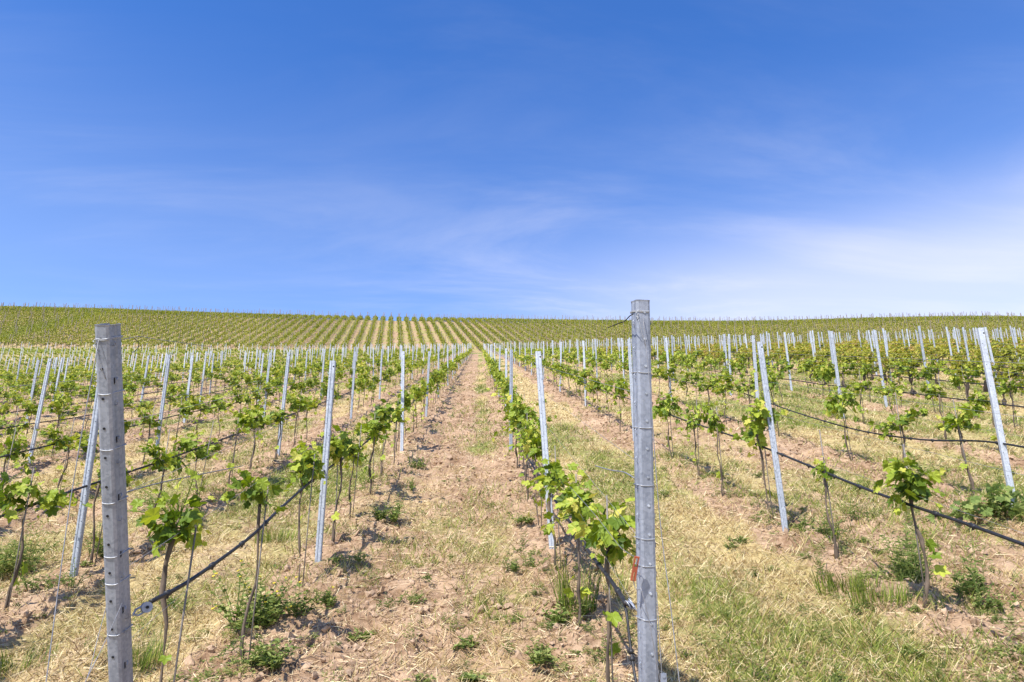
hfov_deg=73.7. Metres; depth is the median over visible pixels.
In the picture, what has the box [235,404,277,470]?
grapevine
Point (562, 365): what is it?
grapevine
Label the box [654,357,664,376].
grapevine
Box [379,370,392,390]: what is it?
grapevine
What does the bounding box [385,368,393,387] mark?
grapevine
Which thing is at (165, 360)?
trellis wire
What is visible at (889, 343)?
trellis wire
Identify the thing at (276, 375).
grapevine
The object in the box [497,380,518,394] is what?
grapevine
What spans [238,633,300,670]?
weed plant
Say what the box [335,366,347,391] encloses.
grapevine
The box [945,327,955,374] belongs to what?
line post
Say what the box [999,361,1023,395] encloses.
grapevine
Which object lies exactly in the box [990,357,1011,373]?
grapevine
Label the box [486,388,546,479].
grapevine
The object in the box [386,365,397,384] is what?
grapevine
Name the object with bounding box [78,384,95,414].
grapevine
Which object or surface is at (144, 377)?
line post
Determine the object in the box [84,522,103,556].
weed plant
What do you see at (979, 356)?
grapevine
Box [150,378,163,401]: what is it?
grapevine
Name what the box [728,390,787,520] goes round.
grapevine
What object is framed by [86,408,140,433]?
grapevine
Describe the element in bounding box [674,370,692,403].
grapevine
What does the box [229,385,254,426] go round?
grapevine
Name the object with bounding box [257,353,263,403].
line post
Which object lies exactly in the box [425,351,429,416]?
line post
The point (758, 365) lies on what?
grapevine
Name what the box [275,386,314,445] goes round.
grapevine
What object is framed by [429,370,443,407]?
grapevine
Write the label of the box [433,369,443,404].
grapevine
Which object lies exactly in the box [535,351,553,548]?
line post
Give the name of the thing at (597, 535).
grapevine
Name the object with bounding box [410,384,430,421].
grapevine
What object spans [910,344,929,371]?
grapevine
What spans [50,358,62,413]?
line post
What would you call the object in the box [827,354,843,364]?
grapevine
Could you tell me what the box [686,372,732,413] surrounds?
grapevine
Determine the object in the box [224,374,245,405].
grapevine
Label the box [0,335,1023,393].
distant grapevines
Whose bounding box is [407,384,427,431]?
grapevine
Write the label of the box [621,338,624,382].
line post
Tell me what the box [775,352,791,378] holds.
grapevine
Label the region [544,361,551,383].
grapevine
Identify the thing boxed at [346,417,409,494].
grapevine
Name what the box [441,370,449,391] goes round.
grapevine
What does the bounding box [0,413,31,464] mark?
grapevine
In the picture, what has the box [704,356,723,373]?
grapevine
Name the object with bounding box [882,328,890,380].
line post
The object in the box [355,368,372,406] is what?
grapevine
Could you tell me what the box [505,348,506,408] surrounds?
line post
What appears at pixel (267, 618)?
weed plant
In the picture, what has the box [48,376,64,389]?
grapevine
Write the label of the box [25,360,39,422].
line post
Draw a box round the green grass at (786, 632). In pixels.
[0,350,1023,681]
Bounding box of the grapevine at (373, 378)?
[370,374,382,401]
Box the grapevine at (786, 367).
[767,359,797,405]
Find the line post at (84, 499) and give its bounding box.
[69,379,98,576]
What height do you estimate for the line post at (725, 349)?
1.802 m
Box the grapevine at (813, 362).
[798,353,821,381]
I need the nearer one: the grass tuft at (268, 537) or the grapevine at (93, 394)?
the grass tuft at (268, 537)
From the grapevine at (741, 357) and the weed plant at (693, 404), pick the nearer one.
the weed plant at (693, 404)
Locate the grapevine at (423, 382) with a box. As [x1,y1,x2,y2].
[420,377,431,411]
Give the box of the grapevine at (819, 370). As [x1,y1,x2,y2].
[809,362,825,395]
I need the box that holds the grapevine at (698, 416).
[674,400,717,477]
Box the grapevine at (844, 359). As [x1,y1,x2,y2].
[833,353,855,385]
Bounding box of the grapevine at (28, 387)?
[19,381,40,399]
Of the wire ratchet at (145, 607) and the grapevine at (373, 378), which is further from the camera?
the grapevine at (373, 378)
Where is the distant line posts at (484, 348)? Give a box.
[0,330,1018,373]
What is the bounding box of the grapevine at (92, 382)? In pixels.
[84,371,96,385]
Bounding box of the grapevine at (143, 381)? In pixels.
[137,377,152,396]
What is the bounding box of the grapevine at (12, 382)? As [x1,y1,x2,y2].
[5,377,25,402]
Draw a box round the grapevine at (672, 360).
[669,353,678,378]
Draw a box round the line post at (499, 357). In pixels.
[498,345,500,395]
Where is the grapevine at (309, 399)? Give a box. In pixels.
[301,395,321,440]
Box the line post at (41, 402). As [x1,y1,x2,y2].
[28,358,51,463]
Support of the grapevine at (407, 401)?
on the ground at (474, 357)
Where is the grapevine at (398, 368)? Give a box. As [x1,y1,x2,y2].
[391,362,409,385]
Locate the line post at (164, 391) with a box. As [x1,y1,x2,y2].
[153,355,170,458]
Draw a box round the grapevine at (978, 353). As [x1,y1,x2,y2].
[965,351,990,377]
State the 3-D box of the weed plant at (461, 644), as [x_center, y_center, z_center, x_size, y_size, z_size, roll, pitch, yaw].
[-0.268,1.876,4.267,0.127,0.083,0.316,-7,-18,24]
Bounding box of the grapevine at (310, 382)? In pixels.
[304,378,318,397]
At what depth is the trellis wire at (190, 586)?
3.06 m
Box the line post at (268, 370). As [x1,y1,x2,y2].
[262,352,270,416]
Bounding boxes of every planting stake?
[3,428,15,487]
[7,468,33,610]
[59,417,74,491]
[94,522,102,566]
[159,429,169,497]
[173,527,196,681]
[199,421,213,492]
[248,487,268,658]
[302,454,314,583]
[334,437,339,544]
[352,425,361,517]
[373,419,374,481]
[541,456,542,525]
[554,445,560,569]
[606,495,613,681]
[668,390,673,457]
[696,399,699,476]
[716,407,723,491]
[764,449,772,518]
[819,430,838,557]
[840,390,852,459]
[895,393,903,455]
[903,444,927,605]
[938,375,946,438]
[953,400,972,492]
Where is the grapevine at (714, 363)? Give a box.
[703,354,720,386]
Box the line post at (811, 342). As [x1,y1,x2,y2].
[809,331,813,354]
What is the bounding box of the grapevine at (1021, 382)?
[1006,377,1023,396]
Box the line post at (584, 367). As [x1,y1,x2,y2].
[582,341,586,405]
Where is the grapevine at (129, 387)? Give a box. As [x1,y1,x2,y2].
[123,379,149,417]
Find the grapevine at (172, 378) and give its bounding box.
[168,371,179,394]
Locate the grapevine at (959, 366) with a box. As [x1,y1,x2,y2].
[949,351,982,396]
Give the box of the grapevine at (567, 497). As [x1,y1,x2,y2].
[540,469,602,626]
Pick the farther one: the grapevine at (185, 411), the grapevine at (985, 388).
the grapevine at (985, 388)
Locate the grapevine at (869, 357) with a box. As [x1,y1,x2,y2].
[859,352,876,373]
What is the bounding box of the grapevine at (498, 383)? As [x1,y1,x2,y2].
[494,376,514,408]
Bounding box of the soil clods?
[0,362,1023,681]
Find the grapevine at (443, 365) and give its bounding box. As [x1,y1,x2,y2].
[437,360,449,386]
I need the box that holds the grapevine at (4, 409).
[0,402,12,414]
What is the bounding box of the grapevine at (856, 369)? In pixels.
[850,353,884,389]
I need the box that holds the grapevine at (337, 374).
[320,367,341,381]
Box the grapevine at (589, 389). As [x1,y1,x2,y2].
[583,375,597,411]
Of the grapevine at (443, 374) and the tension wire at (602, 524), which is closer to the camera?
the tension wire at (602, 524)
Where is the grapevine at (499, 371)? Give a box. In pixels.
[494,369,504,397]
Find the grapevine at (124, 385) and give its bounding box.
[123,381,140,399]
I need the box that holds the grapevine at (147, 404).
[132,399,156,431]
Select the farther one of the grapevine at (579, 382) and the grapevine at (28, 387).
the grapevine at (28, 387)
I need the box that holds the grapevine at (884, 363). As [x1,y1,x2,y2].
[881,354,896,382]
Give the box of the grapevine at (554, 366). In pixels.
[551,362,563,390]
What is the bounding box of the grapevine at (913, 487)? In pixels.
[873,456,951,607]
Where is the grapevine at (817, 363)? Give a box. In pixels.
[805,356,830,383]
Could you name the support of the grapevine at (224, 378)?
on the ground at (474, 357)
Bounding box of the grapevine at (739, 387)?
[724,368,772,420]
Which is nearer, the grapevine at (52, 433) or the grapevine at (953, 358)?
the grapevine at (52, 433)
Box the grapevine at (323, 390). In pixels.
[315,380,338,431]
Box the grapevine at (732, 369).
[719,358,736,380]
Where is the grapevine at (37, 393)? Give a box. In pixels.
[20,387,53,417]
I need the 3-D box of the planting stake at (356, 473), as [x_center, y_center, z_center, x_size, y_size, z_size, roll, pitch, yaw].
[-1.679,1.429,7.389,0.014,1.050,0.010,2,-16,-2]
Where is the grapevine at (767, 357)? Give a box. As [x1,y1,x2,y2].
[764,354,773,374]
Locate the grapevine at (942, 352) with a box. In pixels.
[933,347,953,360]
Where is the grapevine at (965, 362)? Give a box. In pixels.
[940,357,967,389]
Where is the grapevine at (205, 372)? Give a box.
[197,363,216,392]
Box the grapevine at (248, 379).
[241,374,257,405]
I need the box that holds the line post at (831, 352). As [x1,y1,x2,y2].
[828,331,836,383]
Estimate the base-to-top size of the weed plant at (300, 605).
0.388 m
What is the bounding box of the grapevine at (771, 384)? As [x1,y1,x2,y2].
[749,366,782,436]
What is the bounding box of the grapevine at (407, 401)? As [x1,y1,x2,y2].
[382,383,429,450]
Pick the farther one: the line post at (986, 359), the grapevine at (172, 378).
the grapevine at (172, 378)
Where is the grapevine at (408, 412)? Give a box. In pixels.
[397,392,416,439]
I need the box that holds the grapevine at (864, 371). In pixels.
[858,360,875,402]
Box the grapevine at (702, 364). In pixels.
[693,359,710,380]
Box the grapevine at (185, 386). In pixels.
[176,383,192,394]
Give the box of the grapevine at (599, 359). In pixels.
[596,355,604,376]
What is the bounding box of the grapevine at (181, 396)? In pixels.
[167,387,203,401]
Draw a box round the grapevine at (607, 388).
[600,378,617,422]
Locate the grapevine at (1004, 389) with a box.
[995,376,1023,426]
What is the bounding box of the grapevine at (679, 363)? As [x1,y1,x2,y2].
[675,358,685,377]
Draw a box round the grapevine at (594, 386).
[582,377,612,417]
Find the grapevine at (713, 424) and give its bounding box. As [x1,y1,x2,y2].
[699,408,731,496]
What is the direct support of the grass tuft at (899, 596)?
on the ground at (474, 357)
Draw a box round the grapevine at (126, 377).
[122,372,139,396]
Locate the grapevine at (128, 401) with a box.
[123,391,136,408]
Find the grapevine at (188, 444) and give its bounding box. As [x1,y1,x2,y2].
[170,429,224,494]
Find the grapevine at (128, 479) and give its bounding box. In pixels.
[90,457,141,566]
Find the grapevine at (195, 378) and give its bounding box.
[186,371,209,399]
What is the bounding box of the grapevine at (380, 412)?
[361,399,398,475]
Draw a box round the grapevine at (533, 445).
[506,429,574,527]
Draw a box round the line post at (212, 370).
[209,353,214,393]
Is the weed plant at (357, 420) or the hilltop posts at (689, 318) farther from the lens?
the hilltop posts at (689, 318)
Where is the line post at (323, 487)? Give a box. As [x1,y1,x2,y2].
[315,360,335,561]
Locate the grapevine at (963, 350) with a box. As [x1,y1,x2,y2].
[948,346,969,357]
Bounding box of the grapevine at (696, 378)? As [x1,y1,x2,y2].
[685,366,708,403]
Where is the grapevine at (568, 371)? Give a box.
[555,367,574,395]
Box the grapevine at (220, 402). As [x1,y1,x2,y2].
[207,393,233,437]
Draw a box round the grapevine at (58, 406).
[42,391,90,455]
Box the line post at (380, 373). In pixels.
[379,349,382,398]
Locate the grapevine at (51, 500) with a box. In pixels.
[0,467,92,611]
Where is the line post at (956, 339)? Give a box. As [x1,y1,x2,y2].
[953,327,959,351]
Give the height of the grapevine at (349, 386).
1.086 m
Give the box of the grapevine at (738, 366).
[724,357,748,398]
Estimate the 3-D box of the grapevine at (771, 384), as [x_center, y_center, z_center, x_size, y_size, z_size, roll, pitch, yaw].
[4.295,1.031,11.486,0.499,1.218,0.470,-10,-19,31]
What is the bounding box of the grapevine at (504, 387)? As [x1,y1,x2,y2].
[497,382,524,411]
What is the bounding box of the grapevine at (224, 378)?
[217,371,232,395]
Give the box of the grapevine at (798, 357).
[789,346,809,372]
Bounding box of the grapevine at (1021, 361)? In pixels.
[1006,354,1023,371]
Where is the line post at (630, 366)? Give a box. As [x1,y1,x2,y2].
[627,339,633,440]
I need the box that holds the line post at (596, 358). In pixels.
[595,339,597,377]
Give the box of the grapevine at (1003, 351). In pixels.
[989,345,1021,376]
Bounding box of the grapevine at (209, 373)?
[204,368,220,399]
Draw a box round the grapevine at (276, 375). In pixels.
[269,368,283,394]
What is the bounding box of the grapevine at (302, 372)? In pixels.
[296,366,311,391]
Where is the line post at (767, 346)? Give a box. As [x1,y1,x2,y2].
[766,331,769,365]
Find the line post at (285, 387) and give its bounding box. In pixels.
[276,352,290,455]
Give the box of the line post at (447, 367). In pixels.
[447,346,448,385]
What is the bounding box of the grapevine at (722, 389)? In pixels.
[708,372,734,421]
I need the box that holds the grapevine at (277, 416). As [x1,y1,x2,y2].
[266,406,291,458]
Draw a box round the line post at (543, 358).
[543,341,543,379]
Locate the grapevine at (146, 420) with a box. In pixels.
[134,406,167,464]
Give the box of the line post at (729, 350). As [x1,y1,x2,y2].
[728,334,731,394]
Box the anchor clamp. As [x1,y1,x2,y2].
[660,673,666,681]
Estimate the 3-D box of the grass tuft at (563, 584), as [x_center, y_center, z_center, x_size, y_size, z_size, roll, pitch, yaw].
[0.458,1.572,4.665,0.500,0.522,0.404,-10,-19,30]
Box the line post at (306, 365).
[304,351,307,388]
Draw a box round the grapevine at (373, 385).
[366,380,383,404]
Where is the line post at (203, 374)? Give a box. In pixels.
[199,351,206,402]
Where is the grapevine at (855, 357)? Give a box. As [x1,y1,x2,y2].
[844,351,862,377]
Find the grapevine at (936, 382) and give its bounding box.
[927,360,946,384]
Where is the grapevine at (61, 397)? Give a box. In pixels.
[51,391,73,425]
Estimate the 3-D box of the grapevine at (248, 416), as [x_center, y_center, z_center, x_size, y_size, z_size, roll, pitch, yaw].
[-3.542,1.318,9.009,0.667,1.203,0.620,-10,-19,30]
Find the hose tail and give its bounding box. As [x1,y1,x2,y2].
[623,605,636,681]
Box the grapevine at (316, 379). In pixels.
[311,373,320,397]
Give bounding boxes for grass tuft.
[0,637,59,678]
[106,627,172,673]
[254,524,297,543]
[540,536,604,612]
[593,558,633,595]
[810,564,881,595]
[842,573,912,608]
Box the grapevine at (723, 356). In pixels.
[717,351,727,375]
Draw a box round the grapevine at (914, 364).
[887,350,935,395]
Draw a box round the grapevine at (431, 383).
[418,376,437,402]
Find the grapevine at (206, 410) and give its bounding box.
[178,398,215,440]
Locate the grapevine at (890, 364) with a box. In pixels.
[866,350,902,387]
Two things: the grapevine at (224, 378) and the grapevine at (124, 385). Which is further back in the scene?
the grapevine at (224, 378)
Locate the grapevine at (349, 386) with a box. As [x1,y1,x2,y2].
[339,378,367,415]
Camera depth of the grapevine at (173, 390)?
20.40 m
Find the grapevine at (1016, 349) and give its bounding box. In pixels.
[996,343,1023,369]
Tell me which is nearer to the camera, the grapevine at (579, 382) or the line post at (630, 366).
the line post at (630, 366)
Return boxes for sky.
[0,0,1023,323]
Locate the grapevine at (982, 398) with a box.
[964,389,1004,453]
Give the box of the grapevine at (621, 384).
[605,374,629,430]
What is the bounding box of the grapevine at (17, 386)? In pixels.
[5,384,27,407]
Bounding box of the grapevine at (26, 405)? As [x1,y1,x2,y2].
[12,394,46,435]
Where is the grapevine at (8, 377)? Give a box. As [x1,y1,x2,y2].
[3,370,20,384]
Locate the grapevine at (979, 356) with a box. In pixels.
[956,352,982,377]
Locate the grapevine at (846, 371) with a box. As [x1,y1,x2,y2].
[818,359,862,388]
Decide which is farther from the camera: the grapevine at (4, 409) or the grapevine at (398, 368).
the grapevine at (398, 368)
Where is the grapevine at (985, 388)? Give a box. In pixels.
[977,361,1005,393]
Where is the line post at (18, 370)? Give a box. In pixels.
[14,358,20,399]
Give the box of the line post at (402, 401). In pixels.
[400,351,404,450]
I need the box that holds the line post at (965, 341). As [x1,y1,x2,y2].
[962,327,973,379]
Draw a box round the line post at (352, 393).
[350,352,356,418]
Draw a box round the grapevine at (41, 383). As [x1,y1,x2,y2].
[32,379,49,400]
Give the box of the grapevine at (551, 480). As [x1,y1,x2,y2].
[522,456,596,569]
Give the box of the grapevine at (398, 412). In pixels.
[386,404,407,462]
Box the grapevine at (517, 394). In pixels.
[498,391,518,403]
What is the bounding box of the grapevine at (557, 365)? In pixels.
[548,362,568,386]
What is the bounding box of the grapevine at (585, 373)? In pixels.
[574,365,595,406]
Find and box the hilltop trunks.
[0,308,1022,350]
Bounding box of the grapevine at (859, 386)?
[846,378,882,423]
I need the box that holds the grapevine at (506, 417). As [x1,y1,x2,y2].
[501,406,534,467]
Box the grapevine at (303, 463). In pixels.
[284,435,325,583]
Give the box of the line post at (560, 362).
[559,342,561,391]
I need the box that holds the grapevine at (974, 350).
[965,348,980,367]
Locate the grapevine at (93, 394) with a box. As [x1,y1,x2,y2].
[76,386,95,428]
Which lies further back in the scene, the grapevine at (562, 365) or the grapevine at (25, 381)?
the grapevine at (25, 381)
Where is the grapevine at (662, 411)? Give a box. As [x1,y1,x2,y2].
[652,391,688,458]
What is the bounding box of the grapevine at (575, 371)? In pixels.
[564,368,581,394]
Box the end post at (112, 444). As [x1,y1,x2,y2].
[93,323,132,681]
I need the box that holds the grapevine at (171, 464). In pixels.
[138,436,190,509]
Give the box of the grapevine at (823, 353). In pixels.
[815,347,830,360]
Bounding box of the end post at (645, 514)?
[630,299,658,681]
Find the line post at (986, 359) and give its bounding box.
[977,328,1014,511]
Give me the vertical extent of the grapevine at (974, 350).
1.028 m
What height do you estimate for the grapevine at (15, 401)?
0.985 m
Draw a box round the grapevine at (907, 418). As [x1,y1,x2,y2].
[867,405,927,466]
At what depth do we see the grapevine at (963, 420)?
7.00 m
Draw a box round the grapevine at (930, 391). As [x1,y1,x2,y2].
[915,382,952,439]
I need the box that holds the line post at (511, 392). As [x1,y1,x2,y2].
[509,349,513,449]
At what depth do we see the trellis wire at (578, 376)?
4.17 m
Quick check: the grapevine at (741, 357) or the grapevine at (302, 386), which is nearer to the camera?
the grapevine at (302, 386)
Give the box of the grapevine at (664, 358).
[660,353,670,369]
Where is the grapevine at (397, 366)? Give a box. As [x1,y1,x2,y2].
[392,360,401,382]
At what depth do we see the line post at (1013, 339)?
26.74 m
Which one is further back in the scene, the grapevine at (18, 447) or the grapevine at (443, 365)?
the grapevine at (443, 365)
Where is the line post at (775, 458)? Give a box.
[757,341,788,531]
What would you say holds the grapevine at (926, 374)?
on the ground at (474, 357)
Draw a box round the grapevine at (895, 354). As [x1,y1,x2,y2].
[888,350,901,372]
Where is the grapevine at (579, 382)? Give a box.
[572,377,586,402]
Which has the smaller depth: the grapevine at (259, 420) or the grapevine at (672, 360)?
the grapevine at (259, 420)
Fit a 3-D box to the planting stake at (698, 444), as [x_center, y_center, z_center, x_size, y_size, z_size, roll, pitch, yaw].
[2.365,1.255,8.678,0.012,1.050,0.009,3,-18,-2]
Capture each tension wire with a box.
[121,336,210,346]
[127,466,241,492]
[570,487,632,555]
[595,465,634,478]
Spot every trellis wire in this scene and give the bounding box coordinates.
[0,347,433,399]
[1,377,279,425]
[2,344,422,369]
[2,348,416,387]
[3,347,457,468]
[3,357,392,426]
[5,393,334,509]
[7,350,358,374]
[124,355,417,421]
[129,346,468,490]
[130,355,457,564]
[132,435,367,636]
[498,349,631,391]
[499,367,635,533]
[502,360,631,457]
[512,342,938,343]
[512,349,1021,474]
[515,354,1021,532]
[523,350,1022,436]
[551,346,1010,372]
[553,336,1000,341]
[553,344,1009,362]
[554,347,1020,379]
[562,483,636,609]
[567,352,1019,404]
[569,354,1019,416]
[609,345,1000,356]
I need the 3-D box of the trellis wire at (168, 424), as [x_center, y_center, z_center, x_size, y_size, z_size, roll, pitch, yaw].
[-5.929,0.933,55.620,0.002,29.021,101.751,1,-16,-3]
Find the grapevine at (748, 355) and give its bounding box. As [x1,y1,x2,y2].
[737,345,752,373]
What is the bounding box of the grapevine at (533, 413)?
[497,403,552,450]
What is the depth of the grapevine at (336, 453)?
6.31 m
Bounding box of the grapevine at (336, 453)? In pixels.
[315,424,360,542]
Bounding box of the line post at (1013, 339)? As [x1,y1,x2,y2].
[1009,326,1018,361]
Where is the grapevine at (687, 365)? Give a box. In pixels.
[683,355,697,381]
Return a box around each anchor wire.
[46,340,98,681]
[85,604,121,681]
[86,608,105,680]
[640,587,660,681]
[643,318,679,681]
[656,592,661,672]
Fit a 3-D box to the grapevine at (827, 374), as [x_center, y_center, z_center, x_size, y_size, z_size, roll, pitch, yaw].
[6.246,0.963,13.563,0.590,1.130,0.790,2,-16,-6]
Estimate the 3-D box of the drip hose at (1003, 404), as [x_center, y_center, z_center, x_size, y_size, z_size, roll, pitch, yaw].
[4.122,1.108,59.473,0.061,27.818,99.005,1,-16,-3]
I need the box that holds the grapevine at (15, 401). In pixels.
[3,391,29,423]
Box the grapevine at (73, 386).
[63,378,80,399]
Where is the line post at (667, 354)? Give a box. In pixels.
[665,338,671,399]
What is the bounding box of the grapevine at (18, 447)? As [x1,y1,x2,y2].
[0,434,38,499]
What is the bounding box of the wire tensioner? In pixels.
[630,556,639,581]
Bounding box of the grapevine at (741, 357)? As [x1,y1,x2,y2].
[732,353,750,381]
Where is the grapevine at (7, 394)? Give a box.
[0,383,17,415]
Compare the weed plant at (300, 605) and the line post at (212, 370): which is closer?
the weed plant at (300, 605)
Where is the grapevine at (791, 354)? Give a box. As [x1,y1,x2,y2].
[784,351,798,362]
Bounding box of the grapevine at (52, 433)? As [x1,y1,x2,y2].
[36,422,99,489]
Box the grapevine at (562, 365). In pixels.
[553,361,568,393]
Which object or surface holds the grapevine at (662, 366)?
on the ground at (474, 357)
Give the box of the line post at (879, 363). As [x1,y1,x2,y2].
[873,330,887,406]
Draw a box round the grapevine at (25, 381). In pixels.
[13,379,32,392]
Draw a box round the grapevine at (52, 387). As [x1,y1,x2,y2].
[46,385,60,413]
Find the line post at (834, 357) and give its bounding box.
[830,331,844,418]
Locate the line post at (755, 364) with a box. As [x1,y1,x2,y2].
[751,335,758,410]
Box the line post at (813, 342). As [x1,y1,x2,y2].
[812,330,816,359]
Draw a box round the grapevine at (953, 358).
[944,350,965,365]
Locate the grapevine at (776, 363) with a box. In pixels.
[766,357,789,387]
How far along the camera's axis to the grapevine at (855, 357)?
23.53 m
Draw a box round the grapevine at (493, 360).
[484,356,500,371]
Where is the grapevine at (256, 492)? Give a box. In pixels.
[219,462,301,663]
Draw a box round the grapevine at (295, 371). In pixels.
[289,366,299,387]
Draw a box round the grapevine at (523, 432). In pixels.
[504,415,556,501]
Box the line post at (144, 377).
[140,356,149,400]
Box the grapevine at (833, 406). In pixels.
[822,385,868,460]
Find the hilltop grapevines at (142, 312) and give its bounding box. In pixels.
[0,305,1023,349]
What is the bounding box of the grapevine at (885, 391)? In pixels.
[872,380,911,431]
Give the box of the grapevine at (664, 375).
[651,361,684,394]
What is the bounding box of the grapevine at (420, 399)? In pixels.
[411,397,425,427]
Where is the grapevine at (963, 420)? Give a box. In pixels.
[932,399,985,494]
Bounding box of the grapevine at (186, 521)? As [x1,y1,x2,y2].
[129,468,214,681]
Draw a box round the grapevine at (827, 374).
[808,358,845,416]
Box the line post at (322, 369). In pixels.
[320,349,324,400]
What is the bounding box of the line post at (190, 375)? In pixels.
[183,355,193,422]
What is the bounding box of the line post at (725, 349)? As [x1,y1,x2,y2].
[724,334,727,368]
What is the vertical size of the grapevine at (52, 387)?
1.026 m
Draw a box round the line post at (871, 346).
[868,330,877,374]
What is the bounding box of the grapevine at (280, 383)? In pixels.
[262,373,294,412]
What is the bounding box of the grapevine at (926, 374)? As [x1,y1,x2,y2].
[910,356,947,411]
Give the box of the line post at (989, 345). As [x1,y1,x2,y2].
[984,327,999,386]
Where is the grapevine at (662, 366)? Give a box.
[651,364,674,392]
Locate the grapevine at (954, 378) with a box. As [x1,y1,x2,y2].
[935,362,994,407]
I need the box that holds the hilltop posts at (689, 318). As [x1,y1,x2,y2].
[0,302,1023,351]
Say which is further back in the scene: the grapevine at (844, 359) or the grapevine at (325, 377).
the grapevine at (325, 377)
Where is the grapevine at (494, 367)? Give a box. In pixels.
[488,363,498,374]
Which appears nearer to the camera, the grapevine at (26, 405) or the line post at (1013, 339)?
the grapevine at (26, 405)
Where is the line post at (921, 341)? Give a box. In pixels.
[918,326,928,386]
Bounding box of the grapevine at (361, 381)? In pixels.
[348,373,374,410]
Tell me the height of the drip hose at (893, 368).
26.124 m
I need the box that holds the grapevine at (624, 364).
[613,360,627,376]
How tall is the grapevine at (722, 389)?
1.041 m
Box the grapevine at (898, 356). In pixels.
[894,349,913,365]
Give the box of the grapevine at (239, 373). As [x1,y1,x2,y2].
[234,368,247,391]
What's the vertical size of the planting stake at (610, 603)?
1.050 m
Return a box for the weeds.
[0,361,1023,681]
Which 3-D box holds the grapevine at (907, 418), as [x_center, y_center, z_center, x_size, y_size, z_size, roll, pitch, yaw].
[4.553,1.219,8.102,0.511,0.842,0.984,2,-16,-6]
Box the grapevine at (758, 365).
[750,359,771,396]
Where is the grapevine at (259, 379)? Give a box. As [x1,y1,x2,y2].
[250,372,273,388]
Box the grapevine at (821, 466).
[810,456,837,558]
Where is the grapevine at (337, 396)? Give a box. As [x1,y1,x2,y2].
[325,385,342,423]
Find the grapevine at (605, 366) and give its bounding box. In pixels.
[599,361,612,378]
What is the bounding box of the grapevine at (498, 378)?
[493,374,501,403]
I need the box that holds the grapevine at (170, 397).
[164,388,178,426]
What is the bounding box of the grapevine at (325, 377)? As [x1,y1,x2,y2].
[318,374,328,398]
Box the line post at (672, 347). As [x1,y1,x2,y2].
[671,335,674,382]
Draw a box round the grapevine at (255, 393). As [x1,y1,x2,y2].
[244,385,265,407]
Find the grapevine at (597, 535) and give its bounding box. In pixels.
[566,498,635,681]
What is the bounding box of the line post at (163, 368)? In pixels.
[159,353,166,388]
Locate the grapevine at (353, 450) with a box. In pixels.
[342,438,371,517]
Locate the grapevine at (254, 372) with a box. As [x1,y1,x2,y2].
[246,367,263,390]
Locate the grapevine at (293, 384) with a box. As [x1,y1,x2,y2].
[287,377,300,394]
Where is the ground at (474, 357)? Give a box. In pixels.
[0,311,1023,681]
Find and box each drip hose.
[0,349,420,413]
[0,354,446,517]
[0,358,391,429]
[0,360,406,457]
[0,361,317,397]
[3,354,380,403]
[149,392,424,602]
[518,430,626,605]
[544,366,1023,546]
[553,351,1023,407]
[553,356,1023,447]
[574,350,1023,387]
[582,349,1023,376]
[624,349,1009,367]
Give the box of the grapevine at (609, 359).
[602,353,616,377]
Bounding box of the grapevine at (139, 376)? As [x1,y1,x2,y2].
[131,373,151,396]
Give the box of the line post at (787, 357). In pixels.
[783,332,792,390]
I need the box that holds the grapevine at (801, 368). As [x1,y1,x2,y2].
[796,356,815,388]
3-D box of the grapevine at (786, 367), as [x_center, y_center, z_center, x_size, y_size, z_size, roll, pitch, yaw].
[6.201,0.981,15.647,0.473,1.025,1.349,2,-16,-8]
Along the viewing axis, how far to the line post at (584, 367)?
17.64 m
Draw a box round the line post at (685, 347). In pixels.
[684,334,688,371]
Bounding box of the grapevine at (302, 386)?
[294,379,309,394]
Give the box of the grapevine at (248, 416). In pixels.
[212,397,276,483]
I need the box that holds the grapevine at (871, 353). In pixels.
[856,346,883,380]
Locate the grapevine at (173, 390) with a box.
[167,383,182,412]
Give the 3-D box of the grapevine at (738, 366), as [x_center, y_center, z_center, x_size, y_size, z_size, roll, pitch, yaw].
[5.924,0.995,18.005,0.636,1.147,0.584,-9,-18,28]
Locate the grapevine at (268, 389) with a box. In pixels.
[259,379,281,414]
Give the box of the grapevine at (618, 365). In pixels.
[615,358,628,377]
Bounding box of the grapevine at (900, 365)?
[884,357,912,406]
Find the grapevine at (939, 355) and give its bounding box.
[930,349,947,373]
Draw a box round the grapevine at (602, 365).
[597,358,608,376]
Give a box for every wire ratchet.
[132,602,152,615]
[625,598,635,609]
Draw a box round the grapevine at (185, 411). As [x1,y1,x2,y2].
[168,394,208,446]
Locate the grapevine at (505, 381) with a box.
[497,375,516,405]
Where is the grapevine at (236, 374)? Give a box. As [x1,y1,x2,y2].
[227,371,242,390]
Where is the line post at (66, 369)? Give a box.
[62,358,68,395]
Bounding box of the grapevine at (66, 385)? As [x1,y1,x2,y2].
[56,377,85,410]
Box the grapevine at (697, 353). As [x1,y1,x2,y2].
[688,349,702,367]
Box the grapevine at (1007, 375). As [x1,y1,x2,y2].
[993,365,1022,403]
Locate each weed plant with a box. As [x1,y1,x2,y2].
[0,518,63,577]
[8,557,91,590]
[34,444,61,455]
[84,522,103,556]
[135,489,173,506]
[206,559,334,620]
[212,588,295,634]
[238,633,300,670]
[312,587,337,606]
[329,551,367,562]
[345,415,371,424]
[346,627,377,640]
[349,431,365,441]
[368,494,405,521]
[387,585,426,604]
[404,451,430,468]
[405,477,415,490]
[451,635,485,649]
[457,669,486,681]
[500,548,548,571]
[505,510,535,522]
[525,637,558,666]
[542,601,591,624]
[566,386,587,395]
[684,399,701,407]
[793,517,815,529]
[816,507,849,538]
[847,493,882,520]
[848,480,877,490]
[878,513,938,583]
[896,454,952,475]
[925,482,1023,522]
[947,526,993,598]
[967,582,1023,611]

